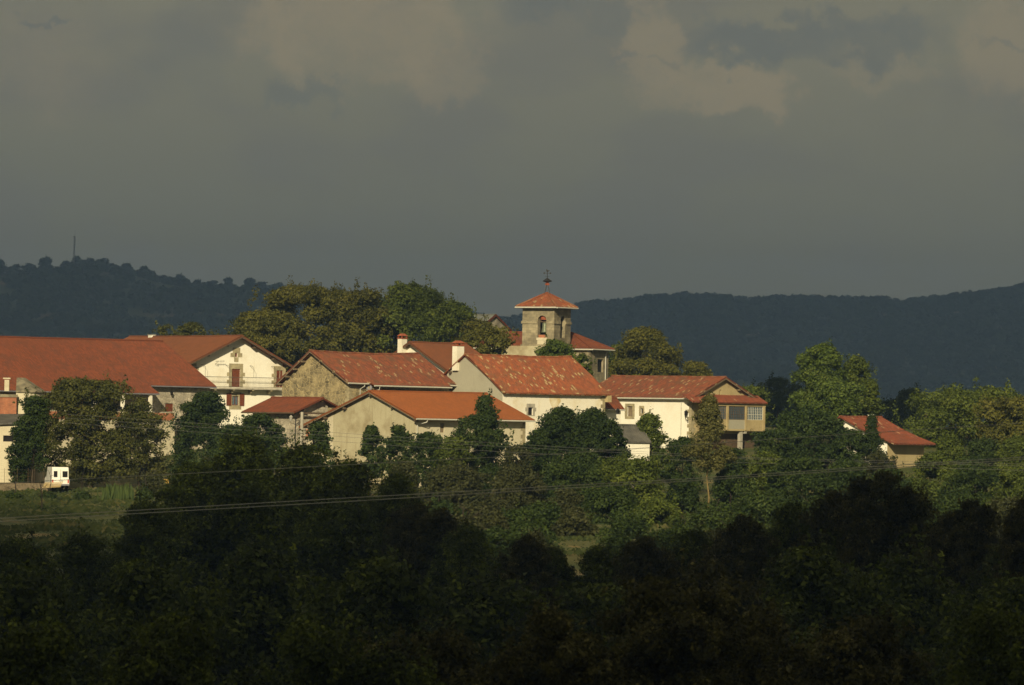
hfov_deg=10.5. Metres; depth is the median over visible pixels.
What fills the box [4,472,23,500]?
shrub
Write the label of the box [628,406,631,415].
window
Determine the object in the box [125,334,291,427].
white farmhouse
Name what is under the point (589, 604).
tree
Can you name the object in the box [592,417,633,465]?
tree
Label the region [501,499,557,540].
shrub
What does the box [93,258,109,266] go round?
ridge tree
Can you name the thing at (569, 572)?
tree
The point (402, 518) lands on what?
tree
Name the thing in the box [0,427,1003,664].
ground
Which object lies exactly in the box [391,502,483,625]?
tree
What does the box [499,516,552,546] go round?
shrub
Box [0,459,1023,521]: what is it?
overhead cable
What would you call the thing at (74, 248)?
radio mast
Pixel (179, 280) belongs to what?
ridge tree
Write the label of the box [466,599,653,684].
bush
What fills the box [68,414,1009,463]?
service wire
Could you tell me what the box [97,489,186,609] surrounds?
tree
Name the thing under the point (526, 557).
tree
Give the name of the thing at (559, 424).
tree
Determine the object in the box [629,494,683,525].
shrub
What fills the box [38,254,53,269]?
ridge tree
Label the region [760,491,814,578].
tree
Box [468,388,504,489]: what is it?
tree
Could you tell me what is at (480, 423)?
tree
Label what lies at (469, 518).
shrub
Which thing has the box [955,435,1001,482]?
shrub
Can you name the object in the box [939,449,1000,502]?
shrub
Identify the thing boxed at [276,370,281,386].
balcony door
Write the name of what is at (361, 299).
walnut tree
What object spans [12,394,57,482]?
tree
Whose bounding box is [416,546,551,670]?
tree
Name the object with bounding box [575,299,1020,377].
hill
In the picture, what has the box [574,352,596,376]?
tree
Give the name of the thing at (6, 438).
window
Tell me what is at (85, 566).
tree
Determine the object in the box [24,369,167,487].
walnut tree
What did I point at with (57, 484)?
plank pile
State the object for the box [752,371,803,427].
tree
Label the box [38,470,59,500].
shrub
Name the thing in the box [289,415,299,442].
street lamp
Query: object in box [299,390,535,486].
orange roofed barn
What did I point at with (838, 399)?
tree
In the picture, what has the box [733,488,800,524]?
shrub
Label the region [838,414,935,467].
cottage
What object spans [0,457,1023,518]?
overhead cable
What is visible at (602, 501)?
shrub
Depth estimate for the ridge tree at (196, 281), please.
5384.29 m
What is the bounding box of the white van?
[45,467,68,488]
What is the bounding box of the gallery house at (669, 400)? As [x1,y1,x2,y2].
[600,375,767,448]
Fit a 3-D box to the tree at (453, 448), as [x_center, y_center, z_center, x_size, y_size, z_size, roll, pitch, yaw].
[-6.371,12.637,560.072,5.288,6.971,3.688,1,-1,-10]
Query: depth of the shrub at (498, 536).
467.20 m
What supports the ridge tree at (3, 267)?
on the hill at (132, 311)
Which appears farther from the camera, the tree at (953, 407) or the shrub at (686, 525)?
the tree at (953, 407)
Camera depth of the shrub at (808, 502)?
517.36 m
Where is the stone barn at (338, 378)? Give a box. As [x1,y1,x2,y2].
[274,349,456,410]
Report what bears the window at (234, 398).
in the white farmhouse at (245, 373)
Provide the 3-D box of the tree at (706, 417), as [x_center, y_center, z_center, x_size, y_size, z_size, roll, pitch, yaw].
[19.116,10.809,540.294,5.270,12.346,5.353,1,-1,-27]
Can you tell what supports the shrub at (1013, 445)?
on the ground at (570, 543)
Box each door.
[165,403,172,411]
[232,369,239,386]
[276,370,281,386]
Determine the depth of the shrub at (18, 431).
587.41 m
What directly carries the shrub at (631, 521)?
on the ground at (570, 543)
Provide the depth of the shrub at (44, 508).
544.84 m
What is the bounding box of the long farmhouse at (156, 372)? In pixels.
[0,336,216,466]
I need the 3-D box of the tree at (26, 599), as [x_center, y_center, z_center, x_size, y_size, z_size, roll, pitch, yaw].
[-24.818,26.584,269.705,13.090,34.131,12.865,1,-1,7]
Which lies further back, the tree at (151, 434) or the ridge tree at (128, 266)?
the ridge tree at (128, 266)
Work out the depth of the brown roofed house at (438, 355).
645.59 m
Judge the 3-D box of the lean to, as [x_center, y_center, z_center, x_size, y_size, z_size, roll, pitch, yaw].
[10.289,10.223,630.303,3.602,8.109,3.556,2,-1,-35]
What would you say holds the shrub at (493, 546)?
on the ground at (570, 543)
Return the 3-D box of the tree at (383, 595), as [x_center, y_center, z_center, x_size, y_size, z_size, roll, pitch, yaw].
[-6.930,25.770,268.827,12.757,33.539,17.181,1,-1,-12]
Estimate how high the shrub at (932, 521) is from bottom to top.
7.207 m
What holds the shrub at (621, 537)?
on the ground at (570, 543)
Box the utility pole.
[300,412,309,476]
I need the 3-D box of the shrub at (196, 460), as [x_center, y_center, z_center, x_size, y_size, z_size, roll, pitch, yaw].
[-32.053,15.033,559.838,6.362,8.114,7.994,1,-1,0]
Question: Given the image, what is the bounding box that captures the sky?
[0,0,1023,317]
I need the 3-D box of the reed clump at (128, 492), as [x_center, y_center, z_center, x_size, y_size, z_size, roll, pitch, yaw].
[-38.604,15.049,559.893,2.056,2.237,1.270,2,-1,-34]
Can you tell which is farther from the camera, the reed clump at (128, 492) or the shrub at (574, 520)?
the reed clump at (128, 492)
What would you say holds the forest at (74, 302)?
on the hill at (132, 311)
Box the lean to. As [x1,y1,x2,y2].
[605,397,624,423]
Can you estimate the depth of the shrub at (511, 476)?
531.61 m
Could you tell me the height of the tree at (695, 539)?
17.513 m
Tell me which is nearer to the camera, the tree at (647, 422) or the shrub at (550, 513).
the shrub at (550, 513)
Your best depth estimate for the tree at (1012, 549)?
298.85 m
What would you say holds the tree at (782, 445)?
on the ground at (570, 543)
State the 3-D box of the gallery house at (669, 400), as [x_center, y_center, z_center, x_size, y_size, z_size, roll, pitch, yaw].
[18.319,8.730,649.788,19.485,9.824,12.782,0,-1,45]
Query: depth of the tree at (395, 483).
418.39 m
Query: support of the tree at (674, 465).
on the ground at (570, 543)
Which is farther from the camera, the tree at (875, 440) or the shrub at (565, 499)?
the tree at (875, 440)
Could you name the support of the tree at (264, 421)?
on the ground at (570, 543)
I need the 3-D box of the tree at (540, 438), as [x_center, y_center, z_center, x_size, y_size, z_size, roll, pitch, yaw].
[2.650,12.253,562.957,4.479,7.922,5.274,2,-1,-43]
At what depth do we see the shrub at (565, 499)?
524.14 m
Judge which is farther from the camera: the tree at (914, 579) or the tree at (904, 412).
the tree at (904, 412)
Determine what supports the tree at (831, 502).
on the ground at (570, 543)
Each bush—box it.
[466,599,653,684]
[677,360,712,375]
[861,447,897,478]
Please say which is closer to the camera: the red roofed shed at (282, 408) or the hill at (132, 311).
the red roofed shed at (282, 408)
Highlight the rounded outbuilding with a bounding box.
[3,378,45,482]
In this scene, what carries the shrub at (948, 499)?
on the ground at (570, 543)
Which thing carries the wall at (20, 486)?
on the ground at (570, 543)
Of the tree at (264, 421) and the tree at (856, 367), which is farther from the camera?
the tree at (856, 367)
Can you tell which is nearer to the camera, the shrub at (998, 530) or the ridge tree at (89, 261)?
the shrub at (998, 530)
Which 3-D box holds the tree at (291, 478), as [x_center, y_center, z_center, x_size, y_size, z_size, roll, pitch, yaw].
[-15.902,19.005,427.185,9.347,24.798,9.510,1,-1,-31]
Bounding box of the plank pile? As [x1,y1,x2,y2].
[42,482,61,487]
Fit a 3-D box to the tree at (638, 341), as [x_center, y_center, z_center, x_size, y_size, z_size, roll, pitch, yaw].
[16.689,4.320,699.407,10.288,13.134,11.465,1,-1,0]
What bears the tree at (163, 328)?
on the ground at (570, 543)
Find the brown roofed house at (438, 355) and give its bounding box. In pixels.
[393,333,479,372]
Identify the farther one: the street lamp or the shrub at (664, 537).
the street lamp
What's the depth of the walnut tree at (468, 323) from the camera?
700.76 m
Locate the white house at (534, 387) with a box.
[443,341,611,454]
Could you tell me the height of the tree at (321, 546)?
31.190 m
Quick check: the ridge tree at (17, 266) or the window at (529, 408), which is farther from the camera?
the ridge tree at (17, 266)
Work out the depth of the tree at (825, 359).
646.98 m
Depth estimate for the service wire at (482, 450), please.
547.90 m
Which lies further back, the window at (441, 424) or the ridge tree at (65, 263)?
the ridge tree at (65, 263)
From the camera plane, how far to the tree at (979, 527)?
328.77 m
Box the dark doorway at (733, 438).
[708,434,754,448]
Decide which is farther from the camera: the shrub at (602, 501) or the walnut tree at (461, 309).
the walnut tree at (461, 309)
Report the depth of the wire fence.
585.85 m
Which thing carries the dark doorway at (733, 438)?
in the gallery house at (669, 400)
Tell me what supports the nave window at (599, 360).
in the church
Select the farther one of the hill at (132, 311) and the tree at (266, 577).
the hill at (132, 311)
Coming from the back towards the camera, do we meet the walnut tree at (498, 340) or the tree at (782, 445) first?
the walnut tree at (498, 340)
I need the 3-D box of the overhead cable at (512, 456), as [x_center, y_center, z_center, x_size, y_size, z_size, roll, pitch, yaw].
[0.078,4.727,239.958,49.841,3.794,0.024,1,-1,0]
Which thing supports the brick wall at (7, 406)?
on the ground at (570, 543)
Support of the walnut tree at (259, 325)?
on the ground at (570, 543)
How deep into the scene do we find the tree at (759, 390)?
671.31 m
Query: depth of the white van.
585.02 m
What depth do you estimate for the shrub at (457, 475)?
533.56 m
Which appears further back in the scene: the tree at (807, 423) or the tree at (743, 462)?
the tree at (807, 423)
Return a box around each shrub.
[4,418,33,482]
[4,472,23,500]
[32,480,49,509]
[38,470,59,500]
[69,472,91,499]
[135,470,170,493]
[138,471,154,499]
[170,452,210,488]
[379,453,422,498]
[413,455,491,511]
[424,491,466,517]
[446,505,496,534]
[458,491,515,520]
[475,454,547,508]
[475,509,513,531]
[482,524,518,553]
[485,536,499,562]
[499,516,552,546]
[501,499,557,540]
[523,496,566,533]
[528,526,550,548]
[540,440,603,508]
[543,486,585,512]
[549,505,599,537]
[576,476,667,524]
[590,448,678,504]
[595,501,659,543]
[605,526,633,546]
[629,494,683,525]
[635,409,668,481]
[649,524,686,551]
[652,511,703,545]
[662,473,706,512]
[682,498,748,529]
[698,460,759,516]
[719,508,765,535]
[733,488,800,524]
[741,447,787,494]
[765,445,828,504]
[786,493,823,517]
[814,454,867,495]
[866,462,914,505]
[902,450,963,506]
[924,512,950,531]
[926,484,984,527]
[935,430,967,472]
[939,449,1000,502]
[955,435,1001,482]
[969,517,1007,540]
[980,454,1023,505]
[986,493,1020,524]
[992,429,1023,482]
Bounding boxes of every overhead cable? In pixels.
[0,423,1020,483]
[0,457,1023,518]
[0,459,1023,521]
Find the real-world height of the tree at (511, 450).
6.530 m
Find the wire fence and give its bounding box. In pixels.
[1,468,34,482]
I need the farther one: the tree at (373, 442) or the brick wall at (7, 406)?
the brick wall at (7, 406)
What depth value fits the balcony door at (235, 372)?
659.46 m
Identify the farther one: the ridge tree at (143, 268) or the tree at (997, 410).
the ridge tree at (143, 268)
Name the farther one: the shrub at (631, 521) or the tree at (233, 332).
the tree at (233, 332)
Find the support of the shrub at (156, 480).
on the ground at (570, 543)
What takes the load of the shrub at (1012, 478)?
on the ground at (570, 543)
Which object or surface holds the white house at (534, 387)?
on the ground at (570, 543)
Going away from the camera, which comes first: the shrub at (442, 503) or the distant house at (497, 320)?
the shrub at (442, 503)
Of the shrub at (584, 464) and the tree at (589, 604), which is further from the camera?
the shrub at (584, 464)
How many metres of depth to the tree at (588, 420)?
563.56 m
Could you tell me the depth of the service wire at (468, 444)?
547.91 m
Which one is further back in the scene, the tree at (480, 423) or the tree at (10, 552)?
the tree at (480, 423)
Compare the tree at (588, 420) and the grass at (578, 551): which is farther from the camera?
the tree at (588, 420)
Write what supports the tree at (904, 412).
on the ground at (570, 543)
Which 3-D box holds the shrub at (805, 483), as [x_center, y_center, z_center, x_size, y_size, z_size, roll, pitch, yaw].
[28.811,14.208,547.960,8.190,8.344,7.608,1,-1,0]
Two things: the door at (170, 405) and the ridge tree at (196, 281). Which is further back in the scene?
the ridge tree at (196, 281)
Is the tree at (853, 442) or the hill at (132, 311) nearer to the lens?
the tree at (853, 442)
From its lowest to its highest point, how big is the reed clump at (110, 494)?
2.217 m
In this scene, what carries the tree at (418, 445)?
on the ground at (570, 543)
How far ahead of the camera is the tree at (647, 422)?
595.30 m
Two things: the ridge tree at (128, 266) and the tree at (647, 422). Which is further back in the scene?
the ridge tree at (128, 266)
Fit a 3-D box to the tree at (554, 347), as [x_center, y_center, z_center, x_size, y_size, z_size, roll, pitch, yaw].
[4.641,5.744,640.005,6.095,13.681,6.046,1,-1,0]
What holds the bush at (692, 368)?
on the ground at (570, 543)
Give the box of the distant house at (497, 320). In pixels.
[474,314,511,330]
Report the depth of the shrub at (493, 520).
483.32 m
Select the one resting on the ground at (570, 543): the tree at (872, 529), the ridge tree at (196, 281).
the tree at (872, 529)
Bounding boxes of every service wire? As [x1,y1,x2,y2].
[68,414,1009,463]
[69,418,1005,465]
[72,423,996,469]
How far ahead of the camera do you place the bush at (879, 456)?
593.20 m
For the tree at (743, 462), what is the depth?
587.21 m
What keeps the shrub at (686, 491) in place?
on the ground at (570, 543)
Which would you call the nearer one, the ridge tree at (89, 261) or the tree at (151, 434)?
the tree at (151, 434)
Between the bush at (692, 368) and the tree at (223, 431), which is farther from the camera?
the bush at (692, 368)
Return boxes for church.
[473,269,614,382]
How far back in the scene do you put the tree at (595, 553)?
349.27 m
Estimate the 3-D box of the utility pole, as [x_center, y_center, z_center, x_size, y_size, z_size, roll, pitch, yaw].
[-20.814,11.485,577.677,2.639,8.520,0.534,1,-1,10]
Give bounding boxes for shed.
[0,414,26,482]
[241,396,337,469]
[610,424,651,460]
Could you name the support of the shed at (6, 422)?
on the ground at (570, 543)
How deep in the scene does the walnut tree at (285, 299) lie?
700.85 m
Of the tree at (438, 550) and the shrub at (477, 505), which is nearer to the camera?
the tree at (438, 550)
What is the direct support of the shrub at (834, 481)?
on the ground at (570, 543)
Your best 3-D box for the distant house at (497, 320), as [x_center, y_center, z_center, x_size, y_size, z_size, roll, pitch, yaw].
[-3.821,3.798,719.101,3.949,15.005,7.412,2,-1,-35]
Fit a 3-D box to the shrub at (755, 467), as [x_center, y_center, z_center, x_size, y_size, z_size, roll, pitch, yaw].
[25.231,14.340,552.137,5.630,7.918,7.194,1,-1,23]
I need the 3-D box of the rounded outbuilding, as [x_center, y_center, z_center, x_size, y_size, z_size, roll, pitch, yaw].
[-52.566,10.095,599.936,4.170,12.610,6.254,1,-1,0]
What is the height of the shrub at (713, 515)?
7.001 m
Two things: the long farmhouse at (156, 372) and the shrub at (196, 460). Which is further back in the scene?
the long farmhouse at (156, 372)
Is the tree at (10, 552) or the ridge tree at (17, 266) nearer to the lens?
the tree at (10, 552)
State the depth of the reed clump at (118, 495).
559.35 m
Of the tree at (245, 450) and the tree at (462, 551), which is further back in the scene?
the tree at (245, 450)
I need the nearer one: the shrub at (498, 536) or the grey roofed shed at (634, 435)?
the shrub at (498, 536)
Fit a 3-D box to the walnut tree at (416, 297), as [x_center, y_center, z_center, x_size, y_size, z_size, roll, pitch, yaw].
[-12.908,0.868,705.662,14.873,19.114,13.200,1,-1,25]
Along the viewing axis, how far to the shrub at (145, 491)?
561.39 m
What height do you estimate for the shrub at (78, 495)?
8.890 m
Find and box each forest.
[0,261,1023,428]
[499,282,1023,387]
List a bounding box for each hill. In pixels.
[0,271,913,415]
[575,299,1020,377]
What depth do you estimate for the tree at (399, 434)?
560.33 m
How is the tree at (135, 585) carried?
on the ground at (570, 543)
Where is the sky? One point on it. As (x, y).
(620, 149)
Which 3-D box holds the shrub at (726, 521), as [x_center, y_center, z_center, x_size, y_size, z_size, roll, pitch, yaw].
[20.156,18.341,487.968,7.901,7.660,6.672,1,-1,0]
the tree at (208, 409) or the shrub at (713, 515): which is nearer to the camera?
the shrub at (713, 515)
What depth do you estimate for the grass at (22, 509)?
530.54 m
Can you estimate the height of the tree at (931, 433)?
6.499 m
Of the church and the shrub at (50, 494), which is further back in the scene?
the church
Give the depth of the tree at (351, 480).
422.38 m
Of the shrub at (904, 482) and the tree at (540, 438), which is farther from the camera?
the tree at (540, 438)
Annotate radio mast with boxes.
[73,236,75,262]
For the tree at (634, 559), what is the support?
on the ground at (570, 543)
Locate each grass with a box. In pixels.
[0,486,175,567]
[371,497,977,561]
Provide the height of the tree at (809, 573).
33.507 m
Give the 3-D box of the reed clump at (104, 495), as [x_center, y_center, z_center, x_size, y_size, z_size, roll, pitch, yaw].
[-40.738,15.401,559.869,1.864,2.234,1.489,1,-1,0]
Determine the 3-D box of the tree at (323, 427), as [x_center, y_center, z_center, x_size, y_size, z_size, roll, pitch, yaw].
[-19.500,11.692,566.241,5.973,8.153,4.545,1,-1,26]
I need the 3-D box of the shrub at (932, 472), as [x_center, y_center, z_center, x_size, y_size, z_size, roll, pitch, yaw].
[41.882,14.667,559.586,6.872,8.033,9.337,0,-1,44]
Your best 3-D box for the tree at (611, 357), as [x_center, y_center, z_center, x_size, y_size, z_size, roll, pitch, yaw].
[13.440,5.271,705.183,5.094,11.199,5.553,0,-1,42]
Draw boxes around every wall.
[0,394,17,413]
[0,483,51,491]
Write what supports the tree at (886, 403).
on the ground at (570, 543)
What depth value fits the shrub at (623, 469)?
536.39 m
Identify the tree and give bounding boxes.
[0,259,6,274]
[0,524,85,636]
[0,540,119,684]
[8,263,20,272]
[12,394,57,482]
[21,263,33,272]
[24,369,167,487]
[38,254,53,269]
[38,517,122,657]
[60,261,69,266]
[68,255,85,263]
[80,532,284,684]
[84,258,95,269]
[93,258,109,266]
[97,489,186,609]
[102,408,183,485]
[121,262,133,273]
[121,453,231,569]
[137,265,149,272]
[149,320,172,335]
[159,466,310,666]
[165,390,230,473]
[167,321,219,335]
[174,272,185,286]
[192,279,200,284]
[195,516,324,684]
[200,419,284,515]
[210,423,248,460]
[222,276,234,289]
[224,314,245,334]
[232,307,303,370]
[233,412,295,472]
[243,277,257,289]
[247,273,365,371]
[253,529,482,684]
[256,281,267,288]
[256,429,334,567]
[258,481,416,611]
[288,446,380,565]
[302,419,345,469]
[314,277,406,352]
[355,422,388,495]
[361,275,457,352]
[362,461,440,554]
[377,422,416,476]
[377,498,452,560]
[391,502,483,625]
[407,429,447,494]
[416,517,501,610]
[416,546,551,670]
[420,296,476,341]
[422,525,508,637]
[426,434,474,485]
[447,314,493,350]
[448,409,517,492]
[463,322,518,354]
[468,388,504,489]
[489,530,569,640]
[494,441,534,476]
[505,554,630,653]
[514,425,561,482]
[533,542,583,607]
[534,334,576,357]
[536,403,587,497]
[554,535,645,597]
[562,406,618,474]
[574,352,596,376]
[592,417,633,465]
[592,531,686,597]
[604,547,815,660]
[608,325,684,375]
[608,340,636,376]
[653,517,713,573]
[654,435,713,486]
[677,509,789,610]
[679,391,736,502]
[703,448,750,481]
[741,384,774,433]
[747,428,799,479]
[749,520,942,684]
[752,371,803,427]
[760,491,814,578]
[769,402,850,472]
[774,484,856,603]
[786,338,859,442]
[796,374,866,438]
[824,465,947,602]
[827,424,873,464]
[838,353,877,415]
[855,412,887,471]
[855,525,977,683]
[858,376,888,415]
[873,397,892,420]
[885,382,926,428]
[891,376,1023,445]
[912,418,944,448]
[915,494,1005,611]
[972,391,1023,456]
[986,492,1023,584]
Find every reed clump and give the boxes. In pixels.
[97,487,115,499]
[106,483,118,499]
[112,485,125,498]
[120,483,138,499]
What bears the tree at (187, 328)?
on the ground at (570, 543)
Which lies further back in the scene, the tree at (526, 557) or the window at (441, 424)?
the window at (441, 424)
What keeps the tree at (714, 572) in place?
on the ground at (570, 543)
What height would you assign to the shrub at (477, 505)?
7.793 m
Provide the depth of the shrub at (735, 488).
540.87 m
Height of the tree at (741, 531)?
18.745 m
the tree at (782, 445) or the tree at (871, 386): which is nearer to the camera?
the tree at (782, 445)
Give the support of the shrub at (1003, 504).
on the ground at (570, 543)
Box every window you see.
[3,435,13,441]
[232,396,237,404]
[440,423,443,432]
[528,407,531,414]
[597,359,600,371]
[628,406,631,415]
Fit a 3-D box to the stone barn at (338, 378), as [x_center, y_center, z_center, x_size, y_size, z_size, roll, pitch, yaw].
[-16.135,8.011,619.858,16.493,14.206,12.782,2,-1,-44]
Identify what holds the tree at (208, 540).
on the ground at (570, 543)
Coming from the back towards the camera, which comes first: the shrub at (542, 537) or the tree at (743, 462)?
the tree at (743, 462)
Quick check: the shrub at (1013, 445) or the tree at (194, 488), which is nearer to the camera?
the tree at (194, 488)

